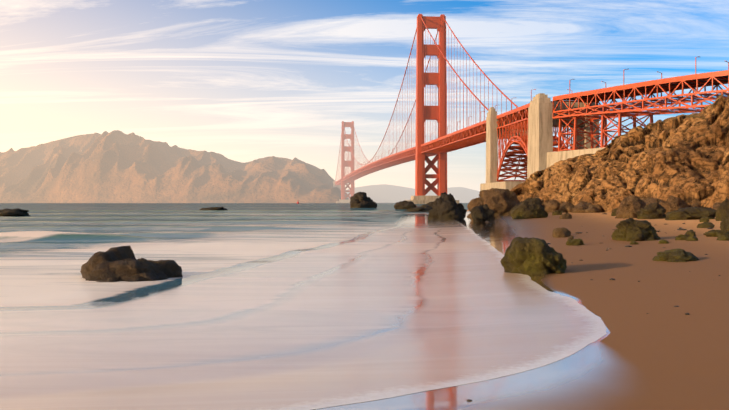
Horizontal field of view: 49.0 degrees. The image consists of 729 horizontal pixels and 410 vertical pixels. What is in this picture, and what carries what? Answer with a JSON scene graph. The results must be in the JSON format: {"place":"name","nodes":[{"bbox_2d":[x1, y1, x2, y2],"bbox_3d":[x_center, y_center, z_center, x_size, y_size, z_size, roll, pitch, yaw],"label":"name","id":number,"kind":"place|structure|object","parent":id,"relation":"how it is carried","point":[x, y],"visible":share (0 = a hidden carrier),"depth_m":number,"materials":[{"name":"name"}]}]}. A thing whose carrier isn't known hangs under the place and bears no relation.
{"place":"outdoors","nodes":[
{"label":"outdoors","id":0,"kind":"place"},
{"bbox_2d":[0,130,349,202],"bbox_3d":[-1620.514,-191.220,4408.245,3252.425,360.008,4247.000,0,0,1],"label":"marin headlands","id":1,"kind":"structure","parent":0,"point":[116,166],"depth_m":2861.78,"materials":[{"name":"brown stone"}]},
{"bbox_2d":[0,203,606,409],"bbox_3d":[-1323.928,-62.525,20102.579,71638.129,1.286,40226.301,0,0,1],"label":"sea water","id":2,"kind":"structure","parent":0,"point":[284,306],"depth_m":12.62,"materials":[{"name":"white liquid"}]},
{"bbox_2d":[0,208,29,215],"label":"sea rock","id":3,"kind":"object","parent":2,"relation":"in","point":[13,212],"visible":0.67,"depth_m":99.61,"materials":[{"name":"black stone"}]},
{"bbox_2d":[80,246,182,281],"bbox_3d":[-5.360,1.649,18.489,2.753,1.347,2.661,0,0,1],"label":"surf rock","id":4,"kind":"object","parent":2,"relation":"on","point":[117,264],"visible":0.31,"depth_m":17.98,"materials":[{"name":"brown stone"}]},
{"bbox_2d":[200,207,226,209],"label":"sea rock","id":5,"kind":"object","parent":2,"relation":"in","point":[215,208],"visible":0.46,"depth_m":159.37,"materials":[{"name":"stone"}]},
{"bbox_2d":[350,192,376,207],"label":"sea rock","id":6,"kind":"object","parent":2,"relation":"in","point":[360,200],"visible":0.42,"depth_m":252.86,"materials":[{"name":"stone"}]},
{"bbox_2d":[394,200,416,209],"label":"sea rock","id":7,"kind":"object","parent":2,"relation":"in","point":[403,205],"visible":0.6,"depth_m":197.94,"materials":[{"name":"stone"}]},
{"bbox_2d":[404,207,430,211],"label":"sea rock","id":8,"kind":"object","parent":2,"relation":"in","point":[418,209],"visible":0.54,"depth_m":147.98,"materials":[{"name":"stone"}]},
{"bbox_2d":[420,204,432,208],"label":"sea rock","id":9,"kind":"object","parent":2,"relation":"in","point":[426,206],"visible":0.35,"depth_m":170.56,"materials":[{"name":"stone"}]},
{"bbox_2d":[0,0,728,190],"label":"sky","id":10,"kind":"structure","parent":0,"point":[243,81],"materials":[{"name":"blue"}]},
{"bbox_2d":[346,184,479,202],"bbox_3d":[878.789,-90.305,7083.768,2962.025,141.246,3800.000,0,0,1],"label":"hills","id":11,"kind":"structure","parent":0,"point":[383,193],"depth_m":5550.71,"materials":[{"name":"grey"}]},
{"bbox_2d":[313,210,728,409],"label":"beach sand","id":12,"kind":"structure","parent":0,"point":[664,354],"depth_m":10.06,"materials":[{"name":"brown sand"}]},
{"bbox_2d":[428,192,466,220],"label":"dark rock","id":13,"kind":"object","parent":12,"relation":"on","point":[446,206],"visible":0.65,"depth_m":75.21,"materials":[{"name":"stone"}]},
{"bbox_2d":[471,204,494,221],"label":"point rock","id":14,"kind":"object","parent":12,"relation":"on","point":[480,213],"visible":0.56,"depth_m":65.15,"materials":[{"name":"brown stone"}]},
{"bbox_2d":[467,188,519,216],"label":"rock","id":15,"kind":"object","parent":12,"relation":"on","point":[501,202],"visible":0.5,"depth_m":84.11,"materials":[{"name":"brown stone"}]},
{"bbox_2d":[511,198,547,218],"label":"rock","id":16,"kind":"object","parent":12,"relation":"on","point":[528,208],"visible":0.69,"depth_m":67.51,"materials":[{"name":"stone"}]},
{"bbox_2d":[500,237,566,274],"bbox_3d":[3.998,1.233,18.696,1.564,1.002,1.756,0,0,1],"label":"beach rock","id":17,"kind":"object","parent":12,"relation":"on","point":[530,256],"visible":0.75,"depth_m":18.13,"materials":[{"name":"green stone"}]},
{"bbox_2d":[552,211,561,214],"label":"beach rock","id":18,"kind":"object","parent":12,"relation":"on","point":[557,213],"visible":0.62,"depth_m":75.99,"materials":[{"name":"brown stone"}]},
{"bbox_2d":[552,227,570,237],"bbox_3d":[8.448,1.211,34.226,0.768,0.521,0.916,0,0,1],"label":"rock","id":19,"kind":"object","parent":12,"relation":"on","point":[562,232],"visible":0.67,"depth_m":34.01,"materials":[{"name":"brown stone"}]},
{"bbox_2d":[559,213,571,218],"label":"rock","id":20,"kind":"object","parent":12,"relation":"on","point":[566,216],"visible":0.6,"depth_m":61.67,"materials":[{"name":"brown stone"}]},
{"bbox_2d":[566,238,584,245],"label":"beach rock","id":21,"kind":"object","parent":12,"relation":"on","point":[575,242],"visible":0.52,"depth_m":28.07,"materials":[{"name":"stone"}]},
{"bbox_2d":[467,213,720,400],"bbox_3d":[16.034,0.913,45.627,29.357,1.131,90.361,0,0,30],"label":"beach debris","id":22,"kind":"object","parent":12,"relation":"on","point":[680,228],"visible":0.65,"depth_m":25.98,"materials":[{"name":"brown stone"}]},
{"bbox_2d":[611,208,617,215],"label":"rock","id":23,"kind":"object","parent":12,"relation":"on","point":[614,213],"visible":0.19,"depth_m":65.44,"materials":[{"name":"brown stone"}]},
{"bbox_2d":[510,94,728,211],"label":"bluff","id":24,"kind":"structure","parent":12,"relation":"on","point":[685,158],"depth_m":83.94,"materials":[{"name":"brown stone"}]},
{"bbox_2d":[520,196,720,212],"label":"talus boulders","id":25,"kind":"object","parent":12,"relation":"on","point":[551,205],"visible":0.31,"depth_m":84.74,"materials":[{"name":"brown stone"}]},
{"bbox_2d":[615,195,645,218],"bbox_3d":[19.420,0.298,58.165,2.313,2.009,2.164,0,0,1],"label":"tan rock","id":26,"kind":"object","parent":12,"relation":"on","point":[630,206],"visible":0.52,"depth_m":57.53,"materials":[{"name":"brown stone"}]},
{"bbox_2d":[611,218,660,240],"bbox_3d":[10.226,0.965,29.853,1.727,1.011,1.998,0,0,1],"label":"rock","id":27,"kind":"object","parent":12,"relation":"on","point":[630,229],"visible":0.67,"depth_m":29.36,"materials":[{"name":"stone"}]},
{"bbox_2d":[636,202,665,218],"bbox_3d":[19.938,0.501,55.527,2.066,1.370,1.807,0,0,1],"label":"dark rock","id":28,"kind":"object","parent":12,"relation":"on","point":[653,211],"visible":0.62,"depth_m":54.86,"materials":[{"name":"brown stone"}]},
{"bbox_2d":[658,240,668,243],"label":"beach rock","id":29,"kind":"object","parent":12,"relation":"on","point":[663,241],"visible":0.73,"depth_m":26.97,"materials":[{"name":"stone"}]},
{"bbox_2d":[659,196,688,213],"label":"tan rock","id":30,"kind":"object","parent":12,"relation":"on","point":[671,203],"visible":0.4,"depth_m":68.45,"materials":[{"name":"brown stone"}]},
{"bbox_2d":[652,248,698,261],"bbox_3d":[7.840,1.277,20.199,1.042,0.353,1.443,0,0,1],"label":"rock","id":31,"kind":"object","parent":12,"relation":"on","point":[677,255],"visible":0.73,"depth_m":19.88,"materials":[{"name":"stone"}]},
{"bbox_2d":[675,234,687,239],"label":"beach rock","id":32,"kind":"object","parent":12,"relation":"on","point":[681,237],"visible":0.58,"depth_m":28.40,"materials":[{"name":"stone"}]},
{"bbox_2d":[685,230,695,235],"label":"rock","id":33,"kind":"object","parent":12,"relation":"on","point":[690,233],"visible":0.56,"depth_m":30.99,"materials":[{"name":"brown stone"}]},
{"bbox_2d":[665,207,716,219],"bbox_3d":[20.775,0.609,51.070,3.435,0.972,3.412,0,0,1],"label":"flat rock","id":34,"kind":"object","parent":12,"relation":"on","point":[692,213],"visible":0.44,"depth_m":49.91,"materials":[{"name":"brown stone"}]},
{"bbox_2d":[686,236,697,240],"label":"rock","id":35,"kind":"object","parent":12,"relation":"on","point":[692,238],"visible":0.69,"depth_m":27.66,"materials":[{"name":"stone"}]},
{"bbox_2d":[699,216,709,221],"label":"rock","id":36,"kind":"object","parent":12,"relation":"on","point":[704,219],"visible":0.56,"depth_m":44.65,"materials":[{"name":"stone"}]},
{"bbox_2d":[697,222,714,227],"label":"rock","id":37,"kind":"object","parent":12,"relation":"on","point":[706,225],"visible":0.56,"depth_m":37.92,"materials":[{"name":"stone"}]},
{"bbox_2d":[703,230,728,236],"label":"beach rock","id":38,"kind":"object","parent":12,"relation":"on","point":[712,233],"visible":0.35,"depth_m":29.77,"materials":[{"name":"stone"}]},
{"bbox_2d":[715,197,728,220],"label":"tan rock","id":39,"kind":"object","parent":12,"relation":"on","point":[722,211],"visible":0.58,"depth_m":45.39,"materials":[{"name":"brown stone"}]},
{"bbox_2d":[716,233,728,240],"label":"rock","id":40,"kind":"object","parent":12,"relation":"on","point":[723,236],"visible":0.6,"depth_m":27.03,"materials":[{"name":"stone"}]},
{"bbox_2d":[720,215,728,230],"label":"tan rock","id":41,"kind":"object","parent":12,"relation":"on","point":[724,224],"visible":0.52,"depth_m":31.37,"materials":[{"name":"stone"}]},
{"label":"ground","id":42,"kind":"structure","parent":0,"visible":0},
{"bbox_2d":[333,14,728,203],"bbox_3d":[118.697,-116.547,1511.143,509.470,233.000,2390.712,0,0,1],"label":"suspension bridge","id":43,"kind":"structure","parent":42,"relation":"on","point":[528,129],"depth_m":599.65,"materials":[{"name":"painted steel"},{"name":"concrete"}]}
]}

